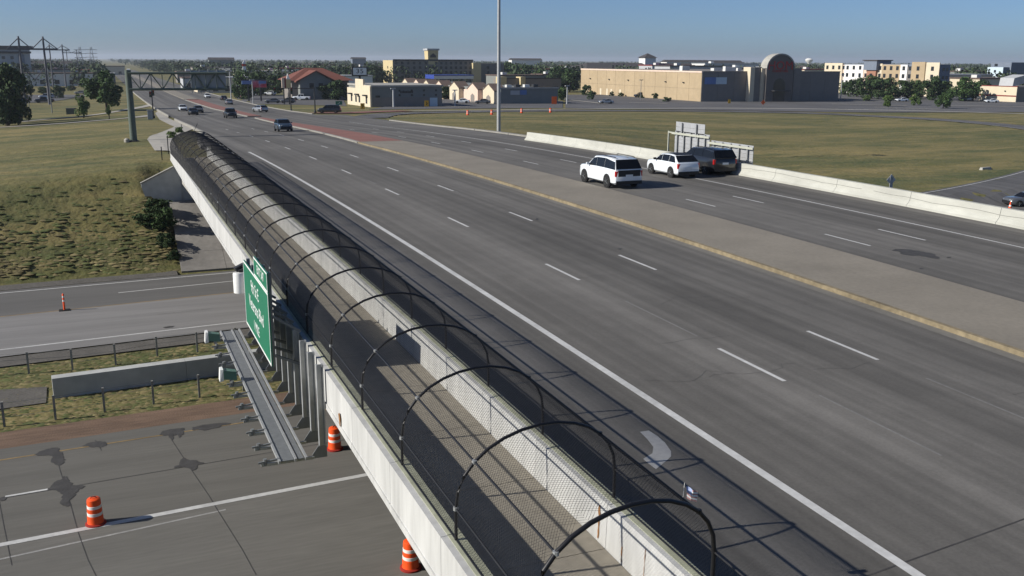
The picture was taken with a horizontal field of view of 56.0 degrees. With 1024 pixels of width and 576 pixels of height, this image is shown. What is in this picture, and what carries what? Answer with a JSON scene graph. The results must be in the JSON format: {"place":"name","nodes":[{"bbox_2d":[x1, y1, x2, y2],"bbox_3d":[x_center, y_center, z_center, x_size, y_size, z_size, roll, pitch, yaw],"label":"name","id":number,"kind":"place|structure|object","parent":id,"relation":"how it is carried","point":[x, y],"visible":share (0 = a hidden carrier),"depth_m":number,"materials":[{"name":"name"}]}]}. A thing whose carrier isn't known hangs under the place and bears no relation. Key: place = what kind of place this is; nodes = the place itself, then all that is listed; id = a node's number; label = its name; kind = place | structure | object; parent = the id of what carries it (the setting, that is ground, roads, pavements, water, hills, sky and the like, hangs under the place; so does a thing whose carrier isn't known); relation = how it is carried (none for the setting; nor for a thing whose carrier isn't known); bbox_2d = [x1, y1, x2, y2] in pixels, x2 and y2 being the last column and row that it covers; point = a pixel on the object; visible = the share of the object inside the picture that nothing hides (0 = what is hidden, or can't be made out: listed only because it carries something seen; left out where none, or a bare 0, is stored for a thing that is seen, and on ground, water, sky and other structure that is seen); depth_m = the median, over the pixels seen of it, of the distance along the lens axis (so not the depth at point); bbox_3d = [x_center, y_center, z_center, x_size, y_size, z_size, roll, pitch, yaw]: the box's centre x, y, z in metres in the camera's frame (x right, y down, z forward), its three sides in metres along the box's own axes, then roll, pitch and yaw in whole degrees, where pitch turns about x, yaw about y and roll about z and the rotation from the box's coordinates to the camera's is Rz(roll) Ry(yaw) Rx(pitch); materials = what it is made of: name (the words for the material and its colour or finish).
{"place":"outdoors","nodes":[
{"label":"outdoors","id":0,"kind":"place"},
{"bbox_2d":[0,387,46,408],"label":"gravel verge","id":1,"kind":"structure","parent":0,"point":[26,394],"depth_m":43.80,"materials":[{"name":"gravel"}]},
{"bbox_2d":[26,95,80,102],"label":"car park","id":2,"kind":"structure","parent":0,"point":[56,98],"depth_m":347.88,"materials":[{"name":"asphalt"}]},
{"bbox_2d":[0,292,248,356],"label":"freeway","id":3,"kind":"structure","parent":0,"point":[71,328],"depth_m":55.76,"materials":[{"name":"asphalt"}]},
{"bbox_2d":[0,328,249,366],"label":"gravel verge","id":4,"kind":"structure","parent":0,"point":[63,354],"depth_m":50.70,"materials":[{"name":"gravel"}]},
{"bbox_2d":[0,392,316,448],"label":"dirt verge","id":5,"kind":"structure","parent":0,"point":[37,435],"depth_m":40.69,"materials":[{"name":"soil"}]},
{"bbox_2d":[147,111,191,150],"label":"sidewalk","id":6,"kind":"structure","parent":0,"point":[158,141],"depth_m":123.07,"materials":[{"name":"concrete"}]},
{"bbox_2d":[0,326,366,575],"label":"freeway","id":7,"kind":"structure","parent":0,"point":[48,489],"depth_m":35.60,"materials":[{"name":"asphalt"}]},
{"bbox_2d":[85,496,106,527],"bbox_3d":[-13.709,7.293,31.611,0.651,0.979,0.651,-5,14,-22],"label":"traffic drum","id":8,"kind":"object","parent":7,"relation":"on","point":[95,518],"visible":1,"depth_m":31.45,"materials":[{"name":"orange plastic"}]},
{"bbox_2d":[327,425,342,451],"bbox_3d":[-6.970,5.866,37.786,0.651,0.979,0.651,5,14,21],"label":"traffic drum","id":9,"kind":"object","parent":7,"relation":"on","point":[334,441],"visible":0.98,"depth_m":37.62,"materials":[{"name":"orange plastic"}]},
{"bbox_2d":[0,476,429,575],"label":"freeway","id":10,"kind":"structure","parent":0,"point":[350,527],"depth_m":30.48,"materials":[{"name":"grey concrete"}]},
{"bbox_2d":[400,538,420,573],"bbox_3d":[-3.058,7.979,28.953,0.651,0.979,0.651,13,18,43],"label":"traffic drum","id":11,"kind":"object","parent":10,"relation":"on","point":[410,564],"visible":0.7,"depth_m":28.79,"materials":[{"name":"orange plastic"}]},
{"bbox_2d":[237,95,345,105],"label":"car park","id":12,"kind":"structure","parent":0,"point":[256,99],"depth_m":297.70,"materials":[{"name":"asphalt"}]},
{"bbox_2d":[313,110,401,112],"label":"red pavement","id":13,"kind":"structure","parent":0,"point":[364,111],"depth_m":220.67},
{"bbox_2d":[317,105,341,112],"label":"black minivan","id":14,"kind":"object","parent":13,"relation":"on","point":[332,108],"visible":1,"depth_m":210.81,"materials":[{"name":"paint"}]},
{"bbox_2d":[374,99,562,108],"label":"car park","id":15,"kind":"structure","parent":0,"point":[447,103],"depth_m":268.19,"materials":[{"name":"asphalt"}]},
{"bbox_2d":[0,59,1023,431],"bbox_3d":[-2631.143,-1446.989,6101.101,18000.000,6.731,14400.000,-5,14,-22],"label":"grass ground","id":16,"kind":"structure","parent":0,"point":[72,157],"depth_m":135.00,"materials":[{"name":"plant"}]},
{"bbox_2d":[0,62,26,125],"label":"broadleaf tree","id":17,"kind":"object","parent":16,"relation":"on","point":[10,80],"visible":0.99,"depth_m":187.83,"materials":[{"name":"green plant"}]},
{"bbox_2d":[0,46,32,72],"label":"hotel","id":18,"kind":"structure","parent":16,"relation":"on","point":[9,56],"depth_m":534.66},
{"bbox_2d":[7,82,32,120],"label":"broadleaf tree","id":19,"kind":"object","parent":16,"relation":"on","point":[28,89],"visible":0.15,"depth_m":199.29,"materials":[{"name":"green plant"}]},
{"bbox_2d":[6,36,57,104],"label":"power pylon","id":20,"kind":"object","parent":16,"relation":"on","point":[45,67],"visible":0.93,"depth_m":289.25,"materials":[{"name":"metal"}]},
{"bbox_2d":[20,70,92,85],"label":"shop","id":21,"kind":"structure","parent":16,"relation":"on","point":[59,80],"depth_m":490.21,"materials":[{"name":"grey glass"}]},
{"bbox_2d":[46,44,69,86],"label":"power pylon","id":22,"kind":"object","parent":16,"relation":"on","point":[62,49],"visible":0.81,"depth_m":460.15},
{"bbox_2d":[51,85,66,97],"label":"shrub","id":23,"kind":"object","parent":16,"relation":"on","point":[60,93],"visible":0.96,"depth_m":345.14,"materials":[{"name":"green plant"}]},
{"bbox_2d":[74,94,89,117],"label":"broadleaf tree","id":24,"kind":"object","parent":16,"relation":"on","point":[83,107],"visible":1,"depth_m":207.67,"materials":[{"name":"green plant"}]},
{"bbox_2d":[0,178,166,277],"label":"grass","id":25,"kind":"structure","parent":16,"relation":"on","point":[64,234],"depth_m":69.75,"materials":[{"name":"plant"}]},
{"bbox_2d":[0,271,177,290],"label":"gravel verge","id":26,"kind":"structure","parent":16,"relation":"on","point":[66,282],"depth_m":66.04,"materials":[{"name":"gravel"}]},
{"bbox_2d":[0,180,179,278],"bbox_3d":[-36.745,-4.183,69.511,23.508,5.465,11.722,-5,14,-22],"label":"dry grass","id":27,"kind":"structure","parent":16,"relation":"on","point":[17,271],"depth_m":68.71,"materials":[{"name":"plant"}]},
{"bbox_2d":[75,66,124,74],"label":"shop","id":28,"kind":"structure","parent":16,"relation":"on","point":[118,70],"depth_m":807.80,"materials":[{"name":"beige paint"}]},
{"bbox_2d":[77,70,123,108],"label":"broadleaf tree","id":29,"kind":"object","parent":16,"relation":"on","point":[99,91],"visible":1,"depth_m":234.18,"materials":[{"name":"green plant"}]},
{"bbox_2d":[0,327,248,373],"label":"wire fence","id":30,"kind":"object","parent":16,"relation":"on","point":[71,358],"visible":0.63,"depth_m":48.34,"materials":[{"name":"metal"}]},
{"bbox_2d":[0,367,274,426],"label":"wire fence","id":31,"kind":"object","parent":16,"relation":"on","point":[54,403],"visible":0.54,"depth_m":41.95,"materials":[{"name":"metal"}]},
{"bbox_2d":[0,339,276,431],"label":"grass","id":32,"kind":"structure","parent":16,"relation":"on","point":[183,352],"depth_m":44.46,"materials":[{"name":"plant"}]},
{"bbox_2d":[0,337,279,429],"bbox_3d":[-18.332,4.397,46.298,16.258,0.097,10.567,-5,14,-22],"label":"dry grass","id":33,"kind":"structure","parent":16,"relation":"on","point":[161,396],"depth_m":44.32,"materials":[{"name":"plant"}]},
{"bbox_2d":[131,212,155,225],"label":"shrub","id":34,"kind":"object","parent":16,"relation":"on","point":[139,217],"visible":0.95,"depth_m":72.17,"materials":[{"name":"green plant"}]},
{"bbox_2d":[142,198,171,214],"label":"shrub","id":35,"kind":"object","parent":16,"relation":"on","point":[156,204],"visible":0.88,"depth_m":73.49,"materials":[{"name":"green plant"}]},
{"bbox_2d":[51,349,268,398],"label":"crash wall","id":36,"kind":"structure","parent":16,"relation":"on","point":[89,381],"depth_m":45.26,"materials":[{"name":"concrete"}]},
{"bbox_2d":[151,206,177,229],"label":"shrub","id":37,"kind":"object","parent":16,"relation":"on","point":[166,216],"visible":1,"depth_m":72.13,"materials":[{"name":"green plant"}]},
{"bbox_2d":[155,232,175,248],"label":"shrub","id":38,"kind":"object","parent":16,"relation":"on","point":[166,241],"visible":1,"depth_m":70.76,"materials":[{"name":"green plant"}]},
{"bbox_2d":[124,69,227,142],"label":"sign gantry","id":39,"kind":"object","parent":16,"relation":"on","point":[208,79],"visible":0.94,"depth_m":111.44,"materials":[{"name":"metal"}]},
{"bbox_2d":[207,57,234,64],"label":"house","id":40,"kind":"structure","parent":16,"relation":"on","point":[221,59],"depth_m":1023.60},
{"bbox_2d":[194,76,255,92],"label":"shop","id":41,"kind":"structure","parent":16,"relation":"on","point":[223,91],"depth_m":396.85,"materials":[{"name":"beige paint"}]},
{"bbox_2d":[231,69,250,97],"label":"broadleaf tree","id":42,"kind":"object","parent":16,"relation":"on","point":[237,81],"visible":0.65,"depth_m":317.83,"materials":[{"name":"green plant"}]},
{"bbox_2d":[241,79,266,100],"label":"digital billboard","id":43,"kind":"object","parent":16,"relation":"on","point":[260,83],"visible":0.89,"depth_m":299.53,"materials":[{"name":"metal"}]},
{"bbox_2d":[247,71,270,95],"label":"broadleaf tree","id":44,"kind":"object","parent":16,"relation":"on","point":[256,75],"visible":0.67,"depth_m":351.09,"materials":[{"name":"green plant"}]},
{"bbox_2d":[264,74,282,93],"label":"broadleaf tree","id":45,"kind":"object","parent":16,"relation":"on","point":[274,81],"visible":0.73,"depth_m":363.99,"materials":[{"name":"green plant"}]},
{"bbox_2d":[281,74,290,104],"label":"pylon sign","id":46,"kind":"object","parent":16,"relation":"on","point":[285,82],"visible":0.88,"depth_m":272.97,"materials":[{"name":"metal"}]},
{"bbox_2d":[278,68,351,99],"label":"red roof restaurant","id":47,"kind":"structure","parent":16,"relation":"on","point":[310,77],"depth_m":315.14,"materials":[{"name":"metal"}]},
{"bbox_2d":[327,79,346,99],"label":"broadleaf tree","id":48,"kind":"object","parent":16,"relation":"on","point":[337,93],"visible":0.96,"depth_m":309.83,"materials":[{"name":"green plant"}]},
{"bbox_2d":[342,75,372,82],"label":"shop","id":49,"kind":"structure","parent":16,"relation":"on","point":[368,78],"depth_m":457.87,"materials":[{"name":"grey glass"}]},
{"bbox_2d":[351,67,367,78],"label":"price sign","id":50,"kind":"object","parent":16,"relation":"on","point":[359,71],"visible":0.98,"depth_m":301.33,"materials":[{"name":"white plastic"}]},
{"bbox_2d":[375,66,387,82],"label":"broadleaf tree","id":51,"kind":"object","parent":16,"relation":"on","point":[382,74],"visible":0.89,"depth_m":555.63,"materials":[{"name":"green plant"}]},
{"bbox_2d":[347,79,442,106],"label":"grey shop building","id":52,"kind":"structure","parent":16,"relation":"on","point":[359,91],"depth_m":259.14,"materials":[{"name":"paint"}]},
{"bbox_2d":[383,49,503,83],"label":"tower hotel","id":53,"kind":"structure","parent":16,"relation":"on","point":[478,71],"depth_m":562.17,"materials":[{"name":"yellow paint"}]},
{"bbox_2d":[425,74,473,81],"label":"fuel canopy","id":54,"kind":"object","parent":16,"relation":"on","point":[447,76],"visible":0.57,"depth_m":480.43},
{"bbox_2d":[401,78,558,103],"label":"gabled shops","id":55,"kind":"structure","parent":16,"relation":"on","point":[514,94],"depth_m":292.73,"materials":[{"name":"paint"}]},
{"bbox_2d":[497,0,500,131],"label":"mast pole","id":56,"kind":"object","parent":16,"relation":"on","point":[498,73],"visible":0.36,"depth_m":129.96,"materials":[{"name":"metal"}]},
{"bbox_2d":[31,58,990,66],"bbox_3d":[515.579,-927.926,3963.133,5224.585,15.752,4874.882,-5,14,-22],"label":"treeline","id":57,"kind":"object","parent":16,"relation":"on","point":[135,61],"visible":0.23,"depth_m":2539.44,"materials":[{"name":"plant"}]},
{"bbox_2d":[485,72,543,83],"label":"shop","id":58,"kind":"structure","parent":16,"relation":"on","point":[490,78],"depth_m":503.52,"materials":[{"name":"grey glass"}]},
{"bbox_2d":[12,59,1023,86],"bbox_3d":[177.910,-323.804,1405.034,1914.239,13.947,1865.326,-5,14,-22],"label":"treeline","id":59,"kind":"object","parent":16,"relation":"on","point":[164,66],"visible":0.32,"depth_m":604.45,"materials":[{"name":"plant"}]},
{"bbox_2d":[508,58,541,65],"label":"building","id":60,"kind":"structure","parent":16,"relation":"on","point":[530,61],"depth_m":1164.05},
{"bbox_2d":[493,77,561,87],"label":"brown shops","id":61,"kind":"structure","parent":16,"relation":"on","point":[546,82],"depth_m":410.78,"materials":[{"name":"yellow paint"}]},
{"bbox_2d":[547,65,565,86],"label":"broadleaf tree","id":62,"kind":"object","parent":16,"relation":"on","point":[555,72],"visible":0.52,"depth_m":501.99,"materials":[{"name":"green plant"}]},
{"bbox_2d":[560,68,580,91],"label":"broadleaf tree","id":63,"kind":"object","parent":16,"relation":"on","point":[569,76],"visible":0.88,"depth_m":424.96,"materials":[{"name":"green plant"}]},
{"bbox_2d":[140,132,1023,575],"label":"road bridge","id":64,"kind":"structure","parent":16,"relation":"on","point":[624,542],"depth_m":21.82,"materials":[{"name":"grey concrete"}]},
{"bbox_2d":[211,306,326,466],"bbox_3d":[-7.728,1.777,28.869,1.692,2.490,12.500,-5,14,-22],"label":"sign catwalk","id":65,"kind":"object","parent":64,"relation":"attached to","point":[302,384],"visible":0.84,"depth_m":26.52,"materials":[{"name":"metal"}]},
{"bbox_2d":[204,330,219,343],"bbox_3d":[-10.343,1.701,33.187,0.500,0.470,0.340,-5,14,-22],"label":"sign floodlight","id":66,"kind":"object","parent":65,"relation":"attached to","point":[211,336],"visible":1,"depth_m":33.07,"materials":[{"name":"white paint"}]},
{"bbox_2d":[219,367,236,382],"bbox_3d":[-8.640,2.645,29.241,0.500,0.470,0.340,-5,14,-22],"label":"sign floodlight","id":67,"kind":"object","parent":65,"relation":"attached to","point":[230,375],"visible":0.98,"depth_m":29.12,"materials":[{"name":"white paint"}]},
{"bbox_2d":[233,262,250,293],"bbox_3d":[-9.453,-0.370,33.843,0.723,1.063,0.478,-9,16,-34],"label":"white canister","id":68,"kind":"object","parent":65,"relation":"attached to","point":[238,280],"visible":0.77,"depth_m":33.63,"materials":[{"name":"paint"}]},
{"bbox_2d":[243,256,300,366],"bbox_3d":[-6.905,0.395,27.640,0.887,2.715,4.750,-5,14,-22],"label":"guide sign","id":69,"kind":"object","parent":64,"relation":"attached to","point":[260,306],"visible":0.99,"depth_m":26.73,"materials":[{"name":"metal"}]},
{"bbox_2d":[170,131,744,575],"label":"pedestrian fence","id":70,"kind":"object","parent":64,"relation":"on","point":[244,169],"visible":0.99,"depth_m":20.11,"materials":[{"name":"black metal"}]},
{"bbox_2d":[683,483,697,501],"bbox_3d":[2.812,3.243,15.216,0.236,0.290,0.059,8,15,28],"label":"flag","id":71,"kind":"object","parent":70,"relation":"attached to","point":[693,496],"visible":0.94,"depth_m":15.20,"materials":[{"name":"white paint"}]},
{"bbox_2d":[580,153,642,187],"bbox_3d":[6.453,-7.860,63.784,2.390,2.056,5.385,-5,14,-22],"label":"white suv","id":72,"kind":"object","parent":64,"relation":"on","point":[608,171],"visible":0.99,"depth_m":61.80,"materials":[{"name":"paint"}]},
{"bbox_2d":[684,145,736,174],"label":"black suv","id":73,"kind":"object","parent":64,"relation":"on","point":[715,159],"visible":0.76,"depth_m":69.21,"materials":[{"name":"paint"}]},
{"bbox_2d":[569,53,691,74],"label":"dark roof building","id":74,"kind":"structure","parent":16,"relation":"on","point":[647,59],"depth_m":730.04,"materials":[{"name":"grey"}]},
{"bbox_2d":[654,63,722,68],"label":"shop","id":75,"kind":"structure","parent":16,"relation":"on","point":[676,65],"depth_m":529.90},
{"bbox_2d":[581,53,840,101],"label":"furniture store","id":76,"kind":"structure","parent":16,"relation":"on","point":[777,77],"depth_m":335.18,"materials":[{"name":"paint"}]},
{"bbox_2d":[691,61,758,66],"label":"shop","id":77,"kind":"structure","parent":16,"relation":"on","point":[740,64],"depth_m":660.23,"materials":[{"name":"white glass"}]},
{"bbox_2d":[845,77,868,96],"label":"broadleaf tree","id":78,"kind":"object","parent":16,"relation":"on","point":[858,82],"visible":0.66,"depth_m":386.18,"materials":[{"name":"green plant"}]},
{"bbox_2d":[857,74,885,98],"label":"broadleaf tree","id":79,"kind":"object","parent":16,"relation":"on","point":[873,85],"visible":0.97,"depth_m":365.05,"materials":[{"name":"green plant"}]},
{"bbox_2d":[824,60,950,95],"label":"pale hotel","id":80,"kind":"structure","parent":16,"relation":"on","point":[915,71],"depth_m":416.40,"materials":[{"name":"beige paint"}]},
{"bbox_2d":[881,77,896,96],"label":"broadleaf tree","id":81,"kind":"object","parent":16,"relation":"on","point":[889,83],"visible":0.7,"depth_m":376.49,"materials":[{"name":"green plant"}]},
{"bbox_2d":[891,79,915,97],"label":"broadleaf tree","id":82,"kind":"object","parent":16,"relation":"on","point":[905,91],"visible":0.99,"depth_m":367.83,"materials":[{"name":"green plant"}]},
{"bbox_2d":[911,79,926,97],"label":"broadleaf tree","id":83,"kind":"object","parent":16,"relation":"on","point":[917,86],"visible":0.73,"depth_m":379.45,"materials":[{"name":"green plant"}]},
{"bbox_2d":[920,75,946,99],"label":"broadleaf tree","id":84,"kind":"object","parent":16,"relation":"on","point":[934,87],"visible":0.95,"depth_m":358.96,"materials":[{"name":"green plant"}]},
{"bbox_2d":[934,92,953,107],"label":"broadleaf tree","id":85,"kind":"object","parent":16,"relation":"on","point":[945,99],"visible":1,"depth_m":294.94,"materials":[{"name":"green plant"}]},
{"bbox_2d":[947,77,983,100],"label":"broadleaf tree","id":86,"kind":"object","parent":16,"relation":"on","point":[966,88],"visible":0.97,"depth_m":350.96,"materials":[{"name":"green plant"}]},
{"bbox_2d":[949,74,993,80],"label":"shop","id":87,"kind":"structure","parent":16,"relation":"on","point":[968,75],"depth_m":455.16,"materials":[{"name":"beige paint"}]},
{"bbox_2d":[949,75,1017,88],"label":"shop","id":88,"kind":"structure","parent":16,"relation":"on","point":[995,81],"depth_m":418.26,"materials":[{"name":"beige paint"}]},
{"bbox_2d":[979,75,1023,101],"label":"cream restaurant","id":89,"kind":"structure","parent":16,"relation":"on","point":[1007,89],"depth_m":351.16,"materials":[{"name":"paint"}]},
{"bbox_2d":[987,62,1023,76],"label":"blue grey hotel","id":90,"kind":"structure","parent":16,"relation":"on","point":[1017,68],"depth_m":510.31,"materials":[{"name":"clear glass"}]},
{"bbox_2d":[0,205,1023,315],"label":"freeway","id":91,"kind":"structure","parent":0,"point":[33,300],"depth_m":63.05,"materials":[{"name":"asphalt"}]},
{"bbox_2d":[0,0,1023,63],"label":"sky","id":92,"kind":"structure","parent":0,"point":[827,31],"materials":[{"name":"blue"}]},
{"bbox_2d":[115,70,1023,575],"bbox_3d":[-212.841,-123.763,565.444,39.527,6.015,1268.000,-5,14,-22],"label":"street","id":93,"kind":"structure","parent":0,"point":[783,424],"depth_m":29.13,"materials":[{"name":"asphalt"}]},
{"bbox_2d":[132,75,196,99],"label":"median","id":94,"kind":"object","parent":93,"relation":"on","point":[178,94],"visible":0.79,"depth_m":397.19,"materials":[{"name":"concrete"}]},
{"bbox_2d":[186,99,260,116],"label":"red median","id":95,"kind":"object","parent":93,"relation":"on","point":[209,105],"visible":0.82,"depth_m":248.31,"materials":[{"name":"concrete"}]},
{"bbox_2d":[274,119,292,131],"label":"blue grey suv","id":96,"kind":"object","parent":93,"relation":"on","point":[282,124],"visible":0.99,"depth_m":127.36,"materials":[{"name":"paint"}]},
{"bbox_2d":[255,117,401,142],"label":"red median","id":97,"kind":"object","parent":93,"relation":"on","point":[353,136],"visible":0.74,"depth_m":116.59,"materials":[{"name":"concrete"}]},
{"bbox_2d":[647,152,699,177],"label":"white crossover","id":98,"kind":"object","parent":93,"relation":"on","point":[671,164],"visible":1,"depth_m":67.56,"materials":[{"name":"paint"}]},
{"bbox_2d":[676,155,697,161],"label":"rear window","id":99,"kind":"structure","parent":98,"relation":"in","point":[683,158],"depth_m":67.35,"materials":[{"name":"black glass"}]},
{"bbox_2d":[358,140,1023,357],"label":"median","id":100,"kind":"object","parent":93,"relation":"on","point":[988,318],"visible":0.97,"depth_m":40.48,"materials":[{"name":"concrete"}]},
{"bbox_2d":[667,121,753,163],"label":"freeway sign","id":101,"kind":"object","parent":93,"relation":"on","point":[687,137],"visible":0.7,"depth_m":76.31,"materials":[{"name":"metal"}]},
{"bbox_2d":[661,60,708,62],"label":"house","id":102,"kind":"structure","parent":0,"point":[684,61],"depth_m":858.42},
{"bbox_2d":[350,110,1023,206],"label":"ramp","id":103,"kind":"structure","parent":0,"point":[1013,181],"depth_m":115.16,"materials":[{"name":"concrete"}]},
{"bbox_2d":[1002,192,1023,206],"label":"car","id":104,"kind":"object","parent":103,"relation":"on","point":[1017,200],"visible":0.95,"depth_m":102.39,"materials":[{"name":"paint"}]},
{"bbox_2d":[427,108,1023,113],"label":"sidewalk","id":105,"kind":"structure","parent":0,"point":[765,108],"depth_m":266.44,"materials":[{"name":"concrete"}]},
{"bbox_2d":[565,93,1023,111],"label":"car park","id":106,"kind":"structure","parent":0,"point":[845,101],"depth_m":304.26,"materials":[{"name":"asphalt"}]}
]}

